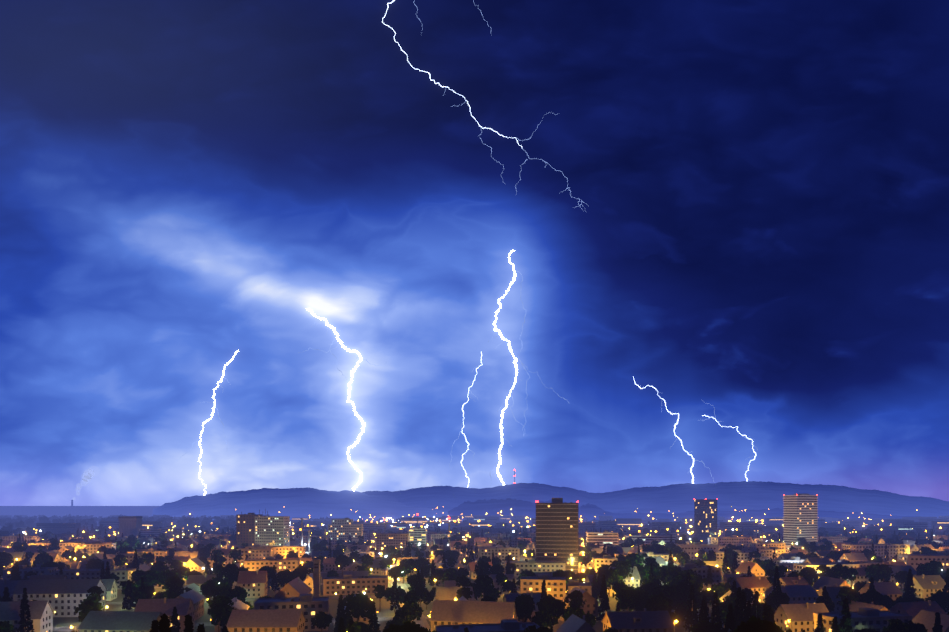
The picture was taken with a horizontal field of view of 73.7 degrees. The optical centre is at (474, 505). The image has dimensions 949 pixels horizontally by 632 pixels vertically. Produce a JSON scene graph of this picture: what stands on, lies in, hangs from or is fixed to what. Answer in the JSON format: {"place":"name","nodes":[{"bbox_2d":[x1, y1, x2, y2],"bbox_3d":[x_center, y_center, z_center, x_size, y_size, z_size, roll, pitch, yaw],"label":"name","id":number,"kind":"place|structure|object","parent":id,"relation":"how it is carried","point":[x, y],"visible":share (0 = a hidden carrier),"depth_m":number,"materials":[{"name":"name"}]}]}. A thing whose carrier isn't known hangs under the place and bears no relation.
{"place":"outdoors","nodes":[
{"label":"outdoors","id":0,"kind":"place"},
{"bbox_2d":[78,469,93,487],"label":"chimney smoke","id":1,"kind":"object","parent":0,"point":[87,477],"visible":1,"depth_m":2767.41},
{"bbox_2d":[152,487,462,521],"bbox_3d":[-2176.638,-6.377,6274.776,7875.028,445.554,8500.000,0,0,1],"label":"hill ridge","id":2,"kind":"structure","parent":0,"point":[313,503],"depth_m":3189.78,"materials":[{"name":"blue"}]},
{"bbox_2d":[0,538,812,631],"bbox_3d":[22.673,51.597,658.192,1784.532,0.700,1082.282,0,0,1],"label":"roads","id":3,"kind":"structure","parent":0,"point":[422,622],"depth_m":349.46,"materials":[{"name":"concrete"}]},
{"bbox_2d":[0,506,924,631],"bbox_3d":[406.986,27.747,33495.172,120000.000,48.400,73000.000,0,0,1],"label":"ground","id":4,"kind":"structure","parent":0,"point":[107,511],"depth_m":405.55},
{"bbox_2d":[4,537,871,631],"bbox_3d":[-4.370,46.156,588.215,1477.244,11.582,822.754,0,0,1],"label":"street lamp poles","id":5,"kind":"object","parent":4,"relation":"on","point":[431,561],"visible":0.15,"depth_m":386.60,"materials":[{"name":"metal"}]},
{"bbox_2d":[0,470,948,631],"bbox_3d":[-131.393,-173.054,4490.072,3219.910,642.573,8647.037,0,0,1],"label":"city buildings","id":6,"kind":"structure","parent":4,"relation":"on","point":[296,604],"depth_m":446.35,"materials":[{"name":"stone"}]},
{"bbox_2d":[0,514,948,631],"bbox_3d":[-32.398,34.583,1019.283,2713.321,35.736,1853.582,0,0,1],"label":"city trees","id":7,"kind":"object","parent":4,"relation":"on","point":[681,595],"visible":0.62,"depth_m":359.19,"materials":[{"name":"green plant"}]},
{"bbox_2d":[8,507,942,628],"bbox_3d":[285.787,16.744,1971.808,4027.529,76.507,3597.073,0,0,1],"label":"lamp glows","id":8,"kind":"object","parent":4,"relation":"on","point":[464,560],"visible":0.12,"depth_m":906.41,"materials":[{"name":"yellow"}]},
{"bbox_2d":[176,0,757,494],"bbox_3d":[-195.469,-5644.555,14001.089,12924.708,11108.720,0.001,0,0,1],"label":"lightning bolts","id":9,"kind":"object","parent":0,"point":[336,336],"visible":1,"depth_m":13998.69,"materials":[{"name":"white"}]},
{"bbox_2d":[0,0,948,505],"label":"sky","id":10,"kind":"structure","parent":0,"point":[762,236],"materials":[{"name":"blue"}]},
{"bbox_2d":[362,481,948,517],"bbox_3d":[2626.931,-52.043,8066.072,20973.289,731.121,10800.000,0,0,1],"label":"hill ridge","id":11,"kind":"structure","parent":0,"point":[728,496],"depth_m":4772.54,"materials":[{"name":"blue"}]},
{"bbox_2d":[448,498,921,519],"bbox_3d":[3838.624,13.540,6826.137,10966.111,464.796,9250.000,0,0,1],"label":"hill ridge","id":12,"kind":"structure","parent":0,"point":[525,509],"depth_m":2814.61,"materials":[{"name":"blue"}]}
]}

